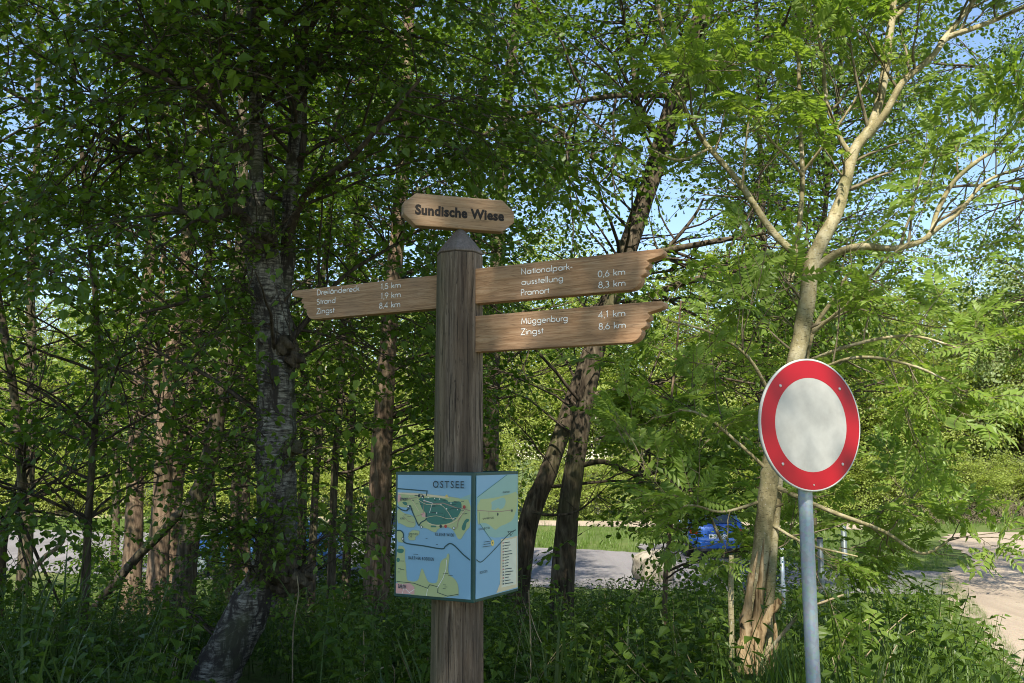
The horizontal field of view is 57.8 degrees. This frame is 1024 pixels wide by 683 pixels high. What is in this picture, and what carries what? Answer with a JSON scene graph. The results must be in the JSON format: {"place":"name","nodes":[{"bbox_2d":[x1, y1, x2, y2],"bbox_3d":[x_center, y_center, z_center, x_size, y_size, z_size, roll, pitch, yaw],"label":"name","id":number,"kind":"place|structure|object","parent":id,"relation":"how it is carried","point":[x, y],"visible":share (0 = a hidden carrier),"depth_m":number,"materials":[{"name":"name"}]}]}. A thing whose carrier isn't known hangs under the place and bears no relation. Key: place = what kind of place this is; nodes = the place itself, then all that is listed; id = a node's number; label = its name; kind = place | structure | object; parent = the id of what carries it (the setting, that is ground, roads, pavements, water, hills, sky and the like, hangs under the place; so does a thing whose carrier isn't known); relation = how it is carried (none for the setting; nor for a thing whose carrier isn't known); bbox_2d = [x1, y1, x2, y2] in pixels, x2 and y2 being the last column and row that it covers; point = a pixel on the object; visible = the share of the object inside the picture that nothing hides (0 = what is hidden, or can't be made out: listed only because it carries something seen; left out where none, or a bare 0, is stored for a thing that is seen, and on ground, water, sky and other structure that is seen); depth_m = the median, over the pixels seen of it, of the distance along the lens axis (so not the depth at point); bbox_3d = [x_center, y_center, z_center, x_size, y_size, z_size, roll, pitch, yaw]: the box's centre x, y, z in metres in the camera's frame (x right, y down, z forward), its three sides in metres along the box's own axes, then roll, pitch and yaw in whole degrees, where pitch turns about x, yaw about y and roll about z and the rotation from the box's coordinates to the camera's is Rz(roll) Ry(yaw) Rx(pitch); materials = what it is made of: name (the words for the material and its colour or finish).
{"place":"outdoors","nodes":[
{"label":"outdoors","id":0,"kind":"place"},
{"bbox_2d":[14,511,919,529],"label":"gravel lane","id":1,"kind":"structure","parent":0,"point":[553,523],"depth_m":42.83,"materials":[{"name":"gravel"}]},
{"bbox_2d":[6,530,948,594],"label":"road","id":2,"kind":"structure","parent":0,"point":[593,565],"depth_m":25.14,"materials":[{"name":"asphalt"}]},
{"bbox_2d":[197,517,342,576],"bbox_3d":[-6.573,5.301,24.272,4.105,1.465,1.900,0,-7,4],"label":"parked car","id":3,"kind":"object","parent":2,"relation":"on","point":[208,564],"visible":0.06,"depth_m":23.43,"materials":[{"name":"blue metal"}]},
{"bbox_2d":[0,459,1023,682],"bbox_3d":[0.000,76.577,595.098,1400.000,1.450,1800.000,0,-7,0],"label":"ground","id":4,"kind":"structure","parent":0,"point":[257,676],"depth_m":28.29,"materials":[{"name":"plant"}]},
{"bbox_2d":[0,436,65,513],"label":"bush","id":5,"kind":"object","parent":4,"relation":"on","point":[12,474],"visible":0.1,"depth_m":49.89,"materials":[{"name":"green plant"}]},
{"bbox_2d":[15,541,64,591],"bbox_3d":[-4.575,2.179,8.999,0.457,0.514,0.056,0,-7,0],"label":"fallen branch","id":6,"kind":"object","parent":4,"relation":"on","point":[38,563],"visible":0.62,"depth_m":8.99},
{"bbox_2d":[0,313,88,491],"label":"birch tree","id":7,"kind":"object","parent":4,"relation":"on","point":[25,358],"visible":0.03,"depth_m":53.84,"materials":[{"name":"green plant"}]},
{"bbox_2d":[0,268,90,473],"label":"birch tree","id":8,"kind":"object","parent":4,"relation":"on","point":[55,308],"visible":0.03,"depth_m":61.49,"materials":[{"name":"green plant"}]},
{"bbox_2d":[0,560,94,679],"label":"reed clump","id":9,"kind":"object","parent":4,"relation":"on","point":[35,621],"visible":0.44,"depth_m":5.82,"materials":[{"name":"plant"}]},
{"bbox_2d":[0,439,104,515],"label":"bush","id":10,"kind":"object","parent":4,"relation":"on","point":[37,476],"visible":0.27,"depth_m":47.60,"materials":[{"name":"green plant"}]},
{"bbox_2d":[16,525,108,680],"bbox_3d":[-3.142,1.838,6.345,0.769,1.140,0.350,0,-7,0],"label":"reed clump","id":11,"kind":"object","parent":4,"relation":"on","point":[52,650],"visible":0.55,"depth_m":6.33,"materials":[{"name":"plant"}]},
{"bbox_2d":[0,326,127,513],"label":"woodland tree","id":12,"kind":"object","parent":4,"relation":"on","point":[24,387],"visible":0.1,"depth_m":50.59,"materials":[{"name":"green plant"}]},
{"bbox_2d":[0,0,152,606],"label":"woodland tree","id":13,"kind":"object","parent":4,"relation":"on","point":[20,334],"visible":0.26,"depth_m":19.04,"materials":[{"name":"green plant"}]},
{"bbox_2d":[44,452,112,514],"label":"bush","id":14,"kind":"object","parent":4,"relation":"on","point":[79,506],"visible":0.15,"depth_m":48.03,"materials":[{"name":"green plant"}]},
{"bbox_2d":[0,0,222,639],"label":"woodland tree","id":15,"kind":"object","parent":4,"relation":"on","point":[21,448],"visible":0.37,"depth_m":9.46,"materials":[{"name":"green plant"}]},
{"bbox_2d":[12,0,217,609],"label":"woodland tree","id":16,"kind":"object","parent":4,"relation":"on","point":[117,512],"visible":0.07,"depth_m":18.80,"materials":[{"name":"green plant"}]},
{"bbox_2d":[38,262,211,511],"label":"birch tree","id":17,"kind":"object","parent":4,"relation":"on","point":[78,371],"visible":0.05,"depth_m":51.37,"materials":[{"name":"green plant"}]},
{"bbox_2d":[34,502,221,608],"bbox_3d":[-7.384,4.132,17.250,3.511,2.331,3.012,0,-7,0],"label":"shrub","id":18,"kind":"object","parent":4,"relation":"on","point":[116,565],"visible":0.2,"depth_m":16.72,"materials":[{"name":"green plant"}]},
{"bbox_2d":[0,0,258,656],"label":"sapling","id":19,"kind":"object","parent":4,"relation":"on","point":[92,443],"visible":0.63,"depth_m":7.91,"materials":[{"name":"green plant"}]},
{"bbox_2d":[93,440,185,517],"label":"bush","id":20,"kind":"object","parent":4,"relation":"on","point":[124,486],"visible":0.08,"depth_m":47.27,"materials":[{"name":"green plant"}]},
{"bbox_2d":[6,0,286,638],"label":"woodland tree","id":21,"kind":"object","parent":4,"relation":"on","point":[134,524],"visible":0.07,"depth_m":14.70,"materials":[{"name":"green plant"}]},
{"bbox_2d":[5,0,339,623],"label":"woodland tree","id":22,"kind":"object","parent":4,"relation":"on","point":[155,570],"visible":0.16,"depth_m":13.87,"materials":[{"name":"green plant"}]},
{"bbox_2d":[38,0,321,598],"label":"woodland tree","id":23,"kind":"object","parent":4,"relation":"on","point":[173,549],"visible":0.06,"depth_m":15.73,"materials":[{"name":"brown plant"}]},
{"bbox_2d":[144,446,228,515],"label":"bush","id":24,"kind":"object","parent":4,"relation":"on","point":[186,489],"visible":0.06,"depth_m":47.15,"materials":[{"name":"green plant"}]},
{"bbox_2d":[76,0,299,600],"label":"woodland tree","id":25,"kind":"object","parent":4,"relation":"on","point":[214,495],"visible":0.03,"depth_m":19.70,"materials":[{"name":"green plant"}]},
{"bbox_2d":[143,297,253,493],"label":"birch tree","id":26,"kind":"object","parent":4,"relation":"on","point":[197,389],"depth_m":52.45,"materials":[{"name":"green plant"}]},
{"bbox_2d":[47,0,384,625],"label":"woodland tree","id":27,"kind":"object","parent":4,"relation":"on","point":[140,553],"visible":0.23,"depth_m":12.31,"materials":[{"name":"green plant"}]},
{"bbox_2d":[204,447,256,515],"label":"bush","id":28,"kind":"object","parent":4,"relation":"on","point":[222,494],"visible":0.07,"depth_m":47.57,"materials":[{"name":"green plant"}]},
{"bbox_2d":[94,5,367,575],"bbox_3d":[-4.859,-1.142,15.751,4.292,12.237,4.097,-4,-8,28],"label":"woodland tree","id":29,"kind":"object","parent":4,"relation":"on","point":[245,495],"visible":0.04,"depth_m":15.28,"materials":[{"name":"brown plant"}]},
{"bbox_2d":[175,327,300,473],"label":"birch tree","id":30,"kind":"object","parent":4,"relation":"on","point":[229,427],"visible":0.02,"depth_m":49.66,"materials":[{"name":"green plant"}]},
{"bbox_2d":[121,5,375,607],"bbox_3d":[-5.059,-1.509,17.822,4.695,13.612,5.192,3,-8,-21],"label":"woodland tree","id":31,"kind":"object","parent":4,"relation":"on","point":[235,503],"visible":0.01,"depth_m":17.16,"materials":[{"name":"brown plant"}]},
{"bbox_2d":[196,505,361,602],"bbox_3d":[-4.717,4.188,17.943,3.151,2.530,3.876,-7,-10,43],"label":"shrub","id":32,"kind":"object","parent":4,"relation":"on","point":[218,566],"visible":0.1,"depth_m":17.69,"materials":[{"name":"green plant"}]},
{"bbox_2d":[292,577,298,682],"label":"dead stalk","id":33,"kind":"object","parent":4,"relation":"on","point":[293,629],"visible":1,"depth_m":5.91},
{"bbox_2d":[188,0,451,627],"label":"woodland tree","id":34,"kind":"object","parent":4,"relation":"on","point":[313,528],"visible":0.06,"depth_m":13.95,"materials":[{"name":"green plant"}]},
{"bbox_2d":[271,569,383,682],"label":"reed clump","id":35,"kind":"object","parent":4,"relation":"on","point":[318,667],"visible":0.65,"depth_m":5.98,"materials":[{"name":"plant"}]},
{"bbox_2d":[233,501,429,617],"bbox_3d":[-3.205,4.250,16.767,3.936,2.762,3.273,6,-9,-39],"label":"shrub","id":36,"kind":"object","parent":4,"relation":"on","point":[339,561],"visible":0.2,"depth_m":16.29,"materials":[{"name":"green plant"}]},
{"bbox_2d":[298,455,367,514],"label":"bush","id":37,"kind":"object","parent":4,"relation":"on","point":[324,480],"visible":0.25,"depth_m":46.85,"materials":[{"name":"green plant"}]},
{"bbox_2d":[258,305,407,502],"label":"birch tree","id":38,"kind":"object","parent":4,"relation":"on","point":[325,431],"visible":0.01,"depth_m":51.42,"materials":[{"name":"green plant"}]},
{"bbox_2d":[0,0,668,682],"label":"birch tree","id":39,"kind":"object","parent":4,"relation":"on","point":[264,296],"visible":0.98,"depth_m":6.51,"materials":[{"name":"green plant"}]},
{"bbox_2d":[232,0,436,611],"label":"woodland tree","id":40,"kind":"object","parent":4,"relation":"on","point":[302,501],"visible":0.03,"depth_m":17.67,"materials":[{"name":"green plant"}]},
{"bbox_2d":[217,0,484,613],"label":"woodland tree","id":41,"kind":"object","parent":4,"relation":"on","point":[331,566],"visible":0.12,"depth_m":14.85,"materials":[{"name":"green plant"}]},
{"bbox_2d":[218,0,486,613],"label":"woodland tree","id":42,"kind":"object","parent":4,"relation":"on","point":[349,495],"visible":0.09,"depth_m":16.23,"materials":[{"name":"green plant"}]},
{"bbox_2d":[316,486,401,612],"bbox_3d":[-1.999,4.027,17.509,3.445,2.629,3.100,0,-7,0],"label":"shrub","id":43,"kind":"object","parent":4,"relation":"on","point":[339,518],"visible":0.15,"depth_m":16.98,"materials":[{"name":"green plant"}]},
{"bbox_2d":[309,424,430,517],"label":"bush","id":44,"kind":"object","parent":4,"relation":"on","point":[364,472],"visible":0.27,"depth_m":46.14,"materials":[{"name":"green plant"}]},
{"bbox_2d":[311,268,428,487],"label":"birch tree","id":45,"kind":"object","parent":4,"relation":"on","point":[368,349],"visible":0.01,"depth_m":59.45,"materials":[{"name":"green plant"}]},
{"bbox_2d":[324,315,433,495],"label":"birch tree","id":46,"kind":"object","parent":4,"relation":"on","point":[411,427],"visible":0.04,"depth_m":50.51,"materials":[{"name":"green plant"}]},
{"bbox_2d":[366,424,433,507],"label":"bush","id":47,"kind":"object","parent":4,"relation":"on","point":[409,441],"visible":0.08,"depth_m":46.25,"materials":[{"name":"green plant"}]},
{"bbox_2d":[247,0,569,640],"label":"woodland tree","id":48,"kind":"object","parent":4,"relation":"on","point":[380,478],"visible":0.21,"depth_m":11.81,"materials":[{"name":"green plant"}]},
{"bbox_2d":[394,315,521,470],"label":"birch tree","id":49,"kind":"object","parent":4,"relation":"on","point":[432,432],"visible":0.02,"depth_m":48.91,"materials":[{"name":"green plant"}]},
{"bbox_2d":[364,0,584,357],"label":"woodland tree","id":50,"kind":"object","parent":4,"relation":"on","point":[528,72],"visible":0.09,"depth_m":19.08,"materials":[{"name":"green plant"}]},
{"bbox_2d":[292,193,667,682],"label":"signpost","id":51,"kind":"object","parent":4,"relation":"on","point":[456,535],"visible":1,"depth_m":3.26,"materials":[{"name":"brown wood"}]},
{"bbox_2d":[0,577,985,682],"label":"dry stems","id":52,"kind":"object","parent":4,"relation":"on","point":[429,633],"visible":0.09,"depth_m":6.83,"materials":[{"name":"plant"}]},
{"bbox_2d":[363,0,623,609],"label":"woodland tree","id":53,"kind":"object","parent":4,"relation":"on","point":[492,462],"visible":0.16,"depth_m":16.99,"materials":[{"name":"green plant"}]},
{"bbox_2d":[433,247,572,484],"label":"birch tree","id":54,"kind":"object","parent":4,"relation":"on","point":[539,458],"depth_m":56.63,"materials":[{"name":"green plant"}]},
{"bbox_2d":[0,575,1023,682],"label":"nettles","id":55,"kind":"object","parent":4,"relation":"on","point":[711,623],"visible":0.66,"depth_m":5.71,"materials":[{"name":"green plant"}]},
{"bbox_2d":[0,588,1023,682],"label":"brambles","id":56,"kind":"object","parent":4,"relation":"on","point":[305,659],"visible":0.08,"depth_m":6.63,"materials":[{"name":"green plant"}]},
{"bbox_2d":[0,580,1023,682],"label":"long grass","id":57,"kind":"structure","parent":4,"relation":"on","point":[264,633],"depth_m":6.11,"materials":[{"name":"plant"}]},
{"bbox_2d":[498,420,539,511],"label":"bush","id":58,"kind":"object","parent":4,"relation":"on","point":[508,465],"visible":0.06,"depth_m":46.02,"materials":[{"name":"green plant"}]},
{"bbox_2d":[483,300,567,493],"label":"birch tree","id":59,"kind":"object","parent":4,"relation":"on","point":[535,422],"visible":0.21,"depth_m":48.46,"materials":[{"name":"green plant"}]},
{"bbox_2d":[528,590,541,682],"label":"dead stalk","id":60,"kind":"object","parent":4,"relation":"on","point":[530,627],"visible":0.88,"depth_m":4.75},
{"bbox_2d":[506,596,573,682],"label":"reed clump","id":61,"kind":"object","parent":4,"relation":"on","point":[557,676],"visible":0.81,"depth_m":4.63,"materials":[{"name":"plant"}]},
{"bbox_2d":[518,447,607,519],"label":"bush","id":62,"kind":"object","parent":4,"relation":"on","point":[549,501],"visible":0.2,"depth_m":45.30,"materials":[{"name":"green plant"}]},
{"bbox_2d":[501,215,643,500],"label":"birch tree","id":63,"kind":"object","parent":4,"relation":"on","point":[546,259],"visible":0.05,"depth_m":57.09,"materials":[{"name":"green plant"}]},
{"bbox_2d":[516,291,658,513],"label":"birch tree","id":64,"kind":"object","parent":4,"relation":"on","point":[610,377],"visible":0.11,"depth_m":49.61,"materials":[{"name":"green plant"}]},
{"bbox_2d":[550,454,629,520],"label":"bush","id":65,"kind":"object","parent":4,"relation":"on","point":[586,478],"visible":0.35,"depth_m":45.15,"materials":[{"name":"green plant"}]},
{"bbox_2d":[592,429,686,517],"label":"bush","id":66,"kind":"object","parent":4,"relation":"on","point":[624,477],"visible":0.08,"depth_m":46.55,"materials":[{"name":"green plant"}]},
{"bbox_2d":[276,0,1023,642],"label":"alder tree","id":67,"kind":"object","parent":4,"relation":"on","point":[576,434],"visible":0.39,"depth_m":10.73,"materials":[{"name":"green plant"}]},
{"bbox_2d":[631,549,675,582],"bbox_3d":[3.476,5.555,22.696,0.978,0.924,0.777,-13,1,-24],"label":"boulder","id":68,"kind":"object","parent":4,"relation":"on","point":[643,556],"visible":0.41,"depth_m":22.45,"materials":[{"name":"stone"}]},
{"bbox_2d":[615,282,744,487],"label":"birch tree","id":69,"kind":"object","parent":4,"relation":"on","point":[662,354],"visible":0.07,"depth_m":48.72,"materials":[{"name":"green plant"}]},
{"bbox_2d":[621,424,754,521],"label":"bush","id":70,"kind":"object","parent":4,"relation":"on","point":[742,510],"visible":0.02,"depth_m":45.80,"materials":[{"name":"green plant"}]},
{"bbox_2d":[551,241,826,624],"bbox_3d":[1.689,1.101,8.975,2.450,3.952,2.430,4,-8,-31],"label":"sapling","id":71,"kind":"object","parent":4,"relation":"on","point":[697,513],"visible":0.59,"depth_m":8.71,"materials":[{"name":"green plant"}]},
{"bbox_2d":[632,223,774,487],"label":"birch tree","id":72,"kind":"object","parent":4,"relation":"on","point":[677,316],"visible":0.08,"depth_m":49.56,"materials":[{"name":"green plant"}]},
{"bbox_2d":[728,555,734,678],"bbox_3d":[1.352,1.763,5.726,0.062,0.871,0.040,0,-7,0],"label":"wooden stake","id":73,"kind":"object","parent":4,"relation":"on","point":[731,599],"visible":0.69,"depth_m":5.73,"materials":[{"name":"brown wood"}]},
{"bbox_2d":[717,448,787,512],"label":"bush","id":74,"kind":"object","parent":4,"relation":"on","point":[751,473],"visible":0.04,"depth_m":46.10,"materials":[{"name":"green plant"}]},
{"bbox_2d":[678,222,869,485],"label":"birch tree","id":75,"kind":"object","parent":4,"relation":"on","point":[776,363],"visible":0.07,"depth_m":48.13,"materials":[{"name":"green plant"}]},
{"bbox_2d":[623,0,925,603],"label":"woodland tree","id":76,"kind":"object","parent":4,"relation":"on","point":[763,248],"visible":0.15,"depth_m":19.13,"materials":[{"name":"green plant"}]},
{"bbox_2d":[706,513,855,613],"bbox_3d":[4.913,4.241,17.101,3.204,2.351,3.424,0,-7,0],"label":"shrub","id":77,"kind":"object","parent":4,"relation":"on","point":[796,558],"visible":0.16,"depth_m":16.75,"materials":[{"name":"green plant"}]},
{"bbox_2d":[780,539,785,608],"bbox_3d":[4.702,4.331,16.087,0.094,1.773,0.094,0,-7,0],"label":"metal post","id":78,"kind":"object","parent":4,"relation":"on","point":[782,571],"visible":0.28,"depth_m":16.09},
{"bbox_2d":[576,0,1023,682],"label":"rowan tree","id":79,"kind":"object","parent":4,"relation":"on","point":[698,68],"visible":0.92,"depth_m":6.06,"materials":[{"name":"green plant"}]},
{"bbox_2d":[760,594,843,659],"bbox_3d":[1.733,1.707,5.545,0.495,0.419,0.099,-4,-8,30],"label":"dead branch","id":80,"kind":"object","parent":79,"relation":"attached to","point":[785,630],"visible":0.69,"depth_m":5.61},
{"bbox_2d":[758,359,859,682],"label":"traffic sign","id":81,"kind":"object","parent":4,"relation":"on","point":[809,424],"visible":1,"depth_m":4.18,"materials":[{"name":"metal"}]},
{"bbox_2d":[817,537,825,617],"bbox_3d":[4.885,4.011,14.616,0.097,1.824,0.097,0,-7,0],"label":"metal post","id":82,"kind":"object","parent":4,"relation":"on","point":[820,554],"visible":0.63,"depth_m":14.65,"materials":[{"name":"metal"}]},
{"bbox_2d":[660,0,984,601],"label":"woodland tree","id":83,"kind":"object","parent":4,"relation":"on","point":[873,220],"visible":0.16,"depth_m":19.12,"materials":[{"name":"green plant"}]},
{"bbox_2d":[783,472,863,518],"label":"bush","id":84,"kind":"object","parent":4,"relation":"on","point":[825,503],"visible":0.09,"depth_m":45.67,"materials":[{"name":"green plant"}]},
{"bbox_2d":[841,523,848,603],"bbox_3d":[4.916,3.625,13.656,0.086,2.157,0.086,0,-7,0],"label":"metal post","id":85,"kind":"object","parent":4,"relation":"on","point":[844,543],"visible":0.04,"depth_m":13.70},
{"bbox_2d":[688,572,1023,682],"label":"verge grass","id":86,"kind":"structure","parent":4,"relation":"on","point":[777,676],"depth_m":5.53,"materials":[{"name":"plant"}]},
{"bbox_2d":[791,278,934,503],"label":"woodland tree","id":87,"kind":"object","parent":4,"relation":"on","point":[853,334],"visible":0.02,"depth_m":56.94,"materials":[{"name":"green plant"}]},
{"bbox_2d":[821,452,907,516],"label":"bush","id":88,"kind":"object","parent":4,"relation":"on","point":[859,478],"visible":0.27,"depth_m":46.55,"materials":[{"name":"green plant"}]},
{"bbox_2d":[819,300,951,509],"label":"willow tree","id":89,"kind":"object","parent":4,"relation":"on","point":[901,381],"depth_m":56.33,"materials":[{"name":"green plant"}]},
{"bbox_2d":[841,432,956,519],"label":"bush","id":90,"kind":"object","parent":4,"relation":"on","point":[897,489],"visible":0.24,"depth_m":45.25,"materials":[{"name":"green plant"}]},
{"bbox_2d":[820,314,982,508],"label":"woodland tree","id":91,"kind":"object","parent":4,"relation":"on","point":[870,423],"visible":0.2,"depth_m":48.05,"materials":[{"name":"green plant"}]},
{"bbox_2d":[812,0,1023,428],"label":"woodland tree","id":92,"kind":"object","parent":4,"relation":"on","point":[1015,225],"visible":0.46,"depth_m":19.07,"materials":[{"name":"green plant"}]},
{"bbox_2d":[857,286,1023,501],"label":"birch tree","id":93,"kind":"object","parent":4,"relation":"on","point":[958,377],"visible":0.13,"depth_m":48.41,"materials":[{"name":"green plant"}]},
{"bbox_2d":[874,487,1023,524],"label":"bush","id":94,"kind":"object","parent":4,"relation":"on","point":[1012,507],"visible":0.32,"depth_m":42.52,"materials":[{"name":"plant"}]},
{"bbox_2d":[902,263,1023,507],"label":"willow tree","id":95,"kind":"object","parent":4,"relation":"on","point":[986,364],"visible":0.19,"depth_m":48.80,"materials":[{"name":"green plant"}]},
{"bbox_2d":[907,258,1023,511],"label":"birch tree","id":96,"kind":"object","parent":4,"relation":"on","point":[1018,433],"visible":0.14,"depth_m":49.94,"materials":[{"name":"green plant"}]},
{"bbox_2d":[935,450,1018,517],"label":"bush","id":97,"kind":"object","parent":4,"relation":"on","point":[986,480],"visible":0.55,"depth_m":44.85,"materials":[{"name":"green plant"}]},
{"bbox_2d":[970,297,1023,496],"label":"birch tree","id":98,"kind":"object","parent":4,"relation":"on","point":[1010,449],"visible":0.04,"depth_m":50.57,"materials":[{"name":"green plant"}]},
{"bbox_2d":[983,448,1023,516],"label":"bush","id":99,"kind":"object","parent":4,"relation":"on","point":[1018,477],"visible":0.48,"depth_m":46.21,"materials":[{"name":"green plant"}]},
{"bbox_2d":[0,0,1023,458],"label":"sky","id":100,"kind":"structure","parent":0,"point":[676,224],"materials":[{"name":"blue"}]},
{"bbox_2d":[638,544,797,565],"bbox_3d":[6.105,6.635,29.059,4.003,0.001,6.933,0,-7,0],"label":"parking bay","id":101,"kind":"object","parent":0,"point":[644,547],"visible":0.11,"depth_m":28.43,"materials":[{"name":"asphalt"}]},
{"bbox_2d":[674,513,744,555],"bbox_3d":[6.206,5.955,29.514,1.900,1.465,4.105,0,-7,3],"label":"parked car","id":102,"kind":"object","parent":101,"relation":"on","point":[708,528],"visible":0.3,"depth_m":27.56,"materials":[{"name":"blue metal"}]},
{"bbox_2d":[939,532,1023,681],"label":"gravel track","id":103,"kind":"structure","parent":0,"point":[997,594],"depth_m":21.25,"materials":[{"name":"gravel"}]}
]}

